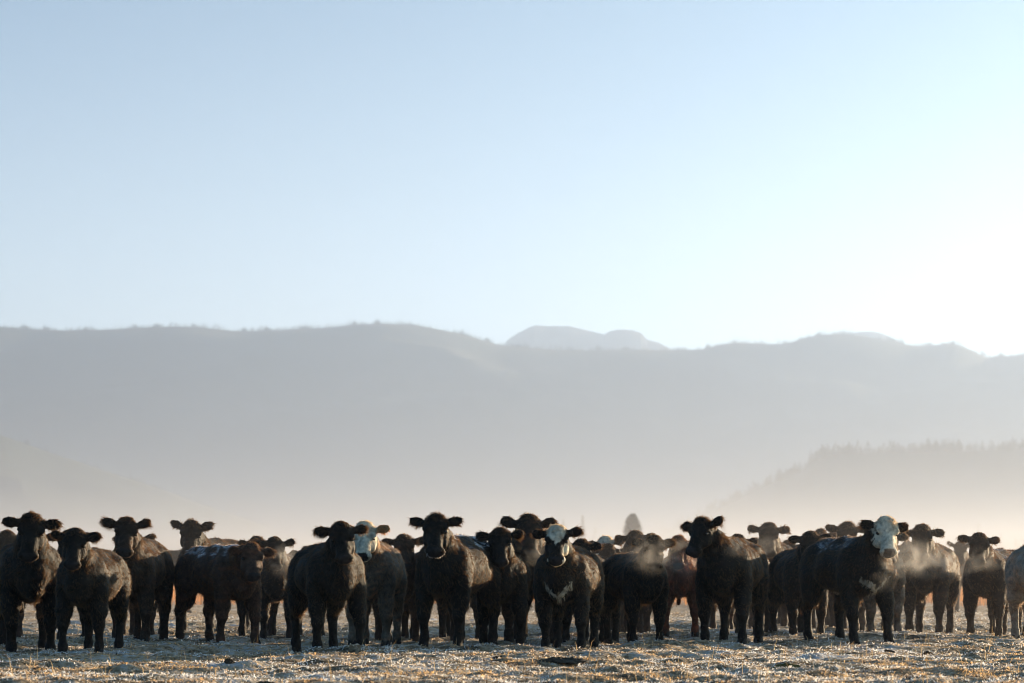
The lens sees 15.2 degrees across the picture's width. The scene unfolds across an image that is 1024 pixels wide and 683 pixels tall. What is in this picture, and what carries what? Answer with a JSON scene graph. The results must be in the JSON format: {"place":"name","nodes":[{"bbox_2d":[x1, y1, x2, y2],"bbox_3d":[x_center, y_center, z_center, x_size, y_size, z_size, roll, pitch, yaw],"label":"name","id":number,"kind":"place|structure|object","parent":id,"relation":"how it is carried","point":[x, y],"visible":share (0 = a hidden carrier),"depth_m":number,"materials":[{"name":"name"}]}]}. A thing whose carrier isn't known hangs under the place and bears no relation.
{"place":"outdoors","nodes":[
{"label":"outdoors","id":0,"kind":"place"},
{"bbox_2d":[0,435,307,553],"bbox_3d":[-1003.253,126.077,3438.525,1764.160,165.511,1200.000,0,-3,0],"label":"hill","id":1,"kind":"structure","parent":0,"point":[67,493],"depth_m":3200.93,"materials":[{"name":"grey"}]},
{"bbox_2d":[6,435,273,529],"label":"slope forest","id":2,"kind":"object","parent":1,"relation":"on","point":[267,525],"visible":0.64,"depth_m":3487.81,"materials":[{"name":"grey plant"}]},
{"bbox_2d":[0,324,1023,552],"bbox_3d":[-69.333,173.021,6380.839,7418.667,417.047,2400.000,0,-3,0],"label":"mountain ridge","id":3,"kind":"structure","parent":0,"point":[299,434],"depth_m":5809.54,"materials":[{"name":"grey"}]},
{"bbox_2d":[3,319,1023,357],"bbox_3d":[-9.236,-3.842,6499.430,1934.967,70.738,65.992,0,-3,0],"label":"ridge forest","id":4,"kind":"object","parent":3,"relation":"on","point":[465,334],"visible":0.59,"depth_m":6485.98,"materials":[{"name":"grey plant"}]},
{"bbox_2d":[0,593,1023,682],"bbox_3d":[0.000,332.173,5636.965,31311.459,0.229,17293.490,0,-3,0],"label":"ground","id":5,"kind":"structure","parent":0,"point":[488,648],"depth_m":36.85,"materials":[{"name":"beige plant"}]},
{"bbox_2d":[0,529,25,636],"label":"cow","id":6,"kind":"object","parent":5,"relation":"on","point":[7,536],"visible":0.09,"depth_m":46.39},
{"bbox_2d":[0,510,64,651],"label":"cow","id":7,"kind":"object","parent":5,"relation":"on","point":[30,559],"visible":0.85,"depth_m":39.18},
{"bbox_2d":[46,527,90,639],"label":"cow","id":8,"kind":"object","parent":5,"relation":"on","point":[60,547],"visible":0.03,"depth_m":43.44},
{"bbox_2d":[48,527,132,652],"bbox_3d":[-4.215,2.498,38.396,0.579,1.257,1.682,0,-3,8],"label":"cow","id":9,"kind":"object","parent":5,"relation":"on","point":[93,585],"visible":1,"depth_m":37.97},
{"bbox_2d":[111,533,160,634],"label":"cow","id":10,"kind":"object","parent":5,"relation":"on","point":[131,611],"visible":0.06,"depth_m":47.81},
{"bbox_2d":[99,515,175,641],"bbox_3d":[-4.250,2.709,43.671,0.606,1.412,1.865,0,-3,7],"label":"cow","id":11,"kind":"object","parent":5,"relation":"on","point":[150,565],"visible":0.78,"depth_m":43.17},
{"bbox_2d":[168,550,191,612],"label":"cow","id":12,"kind":"object","parent":5,"relation":"on","point":[175,553],"visible":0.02,"depth_m":71.59},
{"bbox_2d":[170,518,249,632],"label":"cow","id":13,"kind":"object","parent":5,"relation":"on","point":[192,532],"visible":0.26,"depth_m":48.95},
{"bbox_2d":[173,540,277,643],"bbox_3d":[-3.267,2.875,43.755,0.637,1.166,1.970,2,-4,-32],"label":"cow","id":14,"kind":"object","parent":5,"relation":"on","point":[217,577],"visible":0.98,"depth_m":43.52},
{"bbox_2d":[224,658,235,663],"bbox_3d":[-2.480,2.802,33.627,0.123,0.066,0.095,1,-3,-16],"label":"dung pat","id":15,"kind":"object","parent":5,"relation":"on","point":[228,661],"visible":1,"depth_m":33.60,"materials":[{"name":"brown"}]},
{"bbox_2d":[234,535,268,635],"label":"cow","id":16,"kind":"object","parent":5,"relation":"on","point":[242,613],"visible":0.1,"depth_m":47.72},
{"bbox_2d":[251,536,302,638],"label":"cow","id":17,"kind":"object","parent":5,"relation":"on","point":[273,574],"visible":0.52,"depth_m":46.28},
{"bbox_2d":[283,545,326,635],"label":"cow","id":18,"kind":"object","parent":5,"relation":"on","point":[292,552],"visible":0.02,"depth_m":47.73},
{"bbox_2d":[284,520,369,651],"bbox_3d":[-1.853,2.495,38.935,0.654,1.329,1.804,1,-3,-15],"label":"cow","id":19,"kind":"object","parent":5,"relation":"on","point":[328,575],"visible":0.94,"depth_m":38.50},
{"bbox_2d":[345,520,408,645],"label":"cow","id":20,"kind":"object","parent":5,"relation":"on","point":[386,573],"visible":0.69,"depth_m":41.86},
{"bbox_2d":[372,533,420,641],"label":"cow","id":21,"kind":"object","parent":5,"relation":"on","point":[404,543],"visible":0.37,"depth_m":45.04},
{"bbox_2d":[407,536,453,640],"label":"cow","id":22,"kind":"object","parent":5,"relation":"on","point":[443,607],"visible":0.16,"depth_m":45.84},
{"bbox_2d":[408,511,502,646],"bbox_3d":[-0.616,2.598,41.697,0.684,1.444,1.959,-1,-4,19],"label":"cow","id":23,"kind":"object","parent":5,"relation":"on","point":[456,570],"visible":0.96,"depth_m":41.18},
{"bbox_2d":[446,591,487,638],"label":"cow","id":24,"kind":"object","parent":5,"relation":"on","point":[473,601],"visible":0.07,"depth_m":46.66},
{"bbox_2d":[474,526,533,644],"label":"cow","id":25,"kind":"object","parent":5,"relation":"on","point":[510,563],"visible":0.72,"depth_m":42.26},
{"bbox_2d":[26,586,986,606],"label":"tall dry grass","id":26,"kind":"structure","parent":5,"relation":"on","point":[684,599],"depth_m":89.65,"materials":[{"name":"brown plant"}]},
{"bbox_2d":[496,513,562,642],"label":"cow","id":27,"kind":"object","parent":5,"relation":"on","point":[529,550],"visible":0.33,"depth_m":42.76},
{"bbox_2d":[525,596,534,636],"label":"cow","id":28,"kind":"object","parent":5,"relation":"on","point":[526,630],"depth_m":47.14},
{"bbox_2d":[538,657,587,662],"bbox_3d":[0.432,2.789,33.633,0.492,0.061,0.332,-2,-4,30],"label":"dung pat","id":29,"kind":"object","parent":5,"relation":"on","point":[564,660],"visible":1,"depth_m":33.53,"materials":[{"name":"brown"}]},
{"bbox_2d":[530,523,605,647],"bbox_3d":[0.577,2.600,40.456,0.657,1.333,1.824,-1,-3,10],"label":"cow","id":30,"kind":"object","parent":5,"relation":"on","point":[565,571],"visible":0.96,"depth_m":39.98},
{"bbox_2d":[579,515,586,538],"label":"conifer tree","id":31,"kind":"object","parent":5,"relation":"on","point":[582,522],"visible":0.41,"depth_m":1298.25,"materials":[{"name":"grey plant"}]},
{"bbox_2d":[562,538,622,642],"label":"cow","id":32,"kind":"object","parent":5,"relation":"on","point":[568,612],"visible":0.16,"depth_m":43.44},
{"bbox_2d":[591,543,623,632],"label":"cow","id":33,"kind":"object","parent":5,"relation":"on","point":[608,550],"visible":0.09,"depth_m":48.59},
{"bbox_2d":[588,534,643,632],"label":"cow","id":34,"kind":"object","parent":5,"relation":"on","point":[602,539],"visible":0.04,"depth_m":49.85},
{"bbox_2d":[618,513,643,548],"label":"conifer tree","id":35,"kind":"object","parent":5,"relation":"on","point":[631,522],"visible":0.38,"depth_m":399.12,"materials":[{"name":"grey plant"}]},
{"bbox_2d":[610,530,655,632],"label":"cow","id":36,"kind":"object","parent":5,"relation":"on","point":[645,612],"visible":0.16,"depth_m":49.71},
{"bbox_2d":[601,533,676,643],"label":"cow","id":37,"kind":"object","parent":5,"relation":"on","point":[635,582],"visible":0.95,"depth_m":42.51},
{"bbox_2d":[662,534,698,636],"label":"cow","id":38,"kind":"object","parent":5,"relation":"on","point":[679,564],"visible":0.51,"depth_m":45.26},
{"bbox_2d":[700,602,735,630],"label":"cow","id":39,"kind":"object","parent":5,"relation":"on","point":[732,620],"visible":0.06,"depth_m":50.39},
{"bbox_2d":[679,514,769,644],"bbox_3d":[2.374,2.647,42.568,0.775,1.403,1.853,-1,-3,14],"label":"cow","id":40,"kind":"object","parent":5,"relation":"on","point":[729,569],"visible":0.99,"depth_m":42.04},
{"bbox_2d":[708,613,764,627],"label":"cow","id":41,"kind":"object","parent":5,"relation":"on","point":[763,620],"depth_m":53.05},
{"bbox_2d":[728,533,769,633],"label":"cow","id":42,"kind":"object","parent":5,"relation":"on","point":[766,612],"visible":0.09,"depth_m":47.29},
{"bbox_2d":[747,521,791,627],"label":"cow","id":43,"kind":"object","parent":5,"relation":"on","point":[770,543],"visible":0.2,"depth_m":53.80},
{"bbox_2d":[769,663,800,668],"bbox_3d":[2.303,2.724,32.042,0.277,0.088,0.346,2,-4,-33],"label":"mossy clod","id":44,"kind":"object","parent":5,"relation":"on","point":[785,665],"visible":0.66,"depth_m":32.01,"materials":[{"name":"green plant"}]},
{"bbox_2d":[782,540,798,625],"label":"cow","id":45,"kind":"object","parent":5,"relation":"on","point":[788,543],"visible":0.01,"depth_m":55.67},
{"bbox_2d":[571,521,1023,557],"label":"valley wood","id":46,"kind":"object","parent":5,"relation":"on","point":[783,539],"visible":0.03,"depth_m":1641.36,"materials":[{"name":"grey plant"}]},
{"bbox_2d":[768,530,830,635],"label":"cow","id":47,"kind":"object","parent":5,"relation":"on","point":[784,587],"visible":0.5,"depth_m":45.41},
{"bbox_2d":[777,528,836,626],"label":"cow","id":48,"kind":"object","parent":5,"relation":"on","point":[820,531],"visible":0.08,"depth_m":55.18},
{"bbox_2d":[812,592,847,628],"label":"cow","id":49,"kind":"object","parent":5,"relation":"on","point":[814,621],"visible":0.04,"depth_m":53.54},
{"bbox_2d":[824,519,866,630],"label":"cow","id":50,"kind":"object","parent":5,"relation":"on","point":[845,528],"visible":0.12,"depth_m":52.46},
{"bbox_2d":[797,515,909,643],"bbox_3d":[3.853,2.718,43.663,0.731,1.453,1.966,1,-4,-20],"label":"cow","id":51,"kind":"object","parent":5,"relation":"on","point":[848,571],"visible":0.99,"depth_m":43.21},
{"bbox_2d":[857,533,909,631],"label":"cow","id":52,"kind":"object","parent":5,"relation":"on","point":[899,573],"visible":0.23,"depth_m":46.66},
{"bbox_2d":[892,541,916,624],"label":"cow","id":53,"kind":"object","parent":5,"relation":"on","point":[903,547],"visible":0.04,"depth_m":56.45},
{"bbox_2d":[899,523,961,632],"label":"cow","id":54,"kind":"object","parent":5,"relation":"on","point":[931,566],"visible":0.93,"depth_m":49.74},
{"bbox_2d":[946,541,976,611],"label":"cow","id":55,"kind":"object","parent":5,"relation":"on","point":[961,551],"visible":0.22,"depth_m":70.76},
{"bbox_2d":[955,532,1023,635],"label":"cow","id":56,"kind":"object","parent":5,"relation":"on","point":[984,571],"visible":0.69,"depth_m":47.92},
{"bbox_2d":[986,547,1022,632],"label":"cow","id":57,"kind":"object","parent":5,"relation":"on","point":[990,614],"visible":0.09,"depth_m":50.47},
{"bbox_2d":[1004,544,1023,637],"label":"cow","id":58,"kind":"object","parent":5,"relation":"on","point":[1014,574],"visible":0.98,"depth_m":46.26},
{"bbox_2d":[0,0,1023,357],"label":"sky","id":59,"kind":"structure","parent":0,"point":[694,174],"materials":[{"name":"blue"}]},
{"bbox_2d":[503,325,898,350],"bbox_3d":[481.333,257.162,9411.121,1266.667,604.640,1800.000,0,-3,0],"label":"distant peaks","id":60,"kind":"object","parent":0,"point":[534,336],"visible":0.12,"depth_m":9351.02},
{"bbox_2d":[642,378,1023,489],"bbox_3d":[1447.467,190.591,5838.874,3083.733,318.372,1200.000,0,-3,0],"label":"ridge","id":61,"kind":"structure","parent":0,"point":[759,450],"depth_m":5654.79,"materials":[{"name":"grey"}]},
{"bbox_2d":[661,448,1023,555],"bbox_3d":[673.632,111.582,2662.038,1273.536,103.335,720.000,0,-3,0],"label":"hill","id":62,"kind":"structure","parent":0,"point":[953,495],"depth_m":2508.07,"materials":[{"name":"grey"}]},
{"bbox_2d":[658,436,1023,536],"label":"hill forest","id":63,"kind":"object","parent":62,"relation":"on","point":[821,453],"visible":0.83,"depth_m":2659.48,"materials":[{"name":"grey plant"}]}
]}

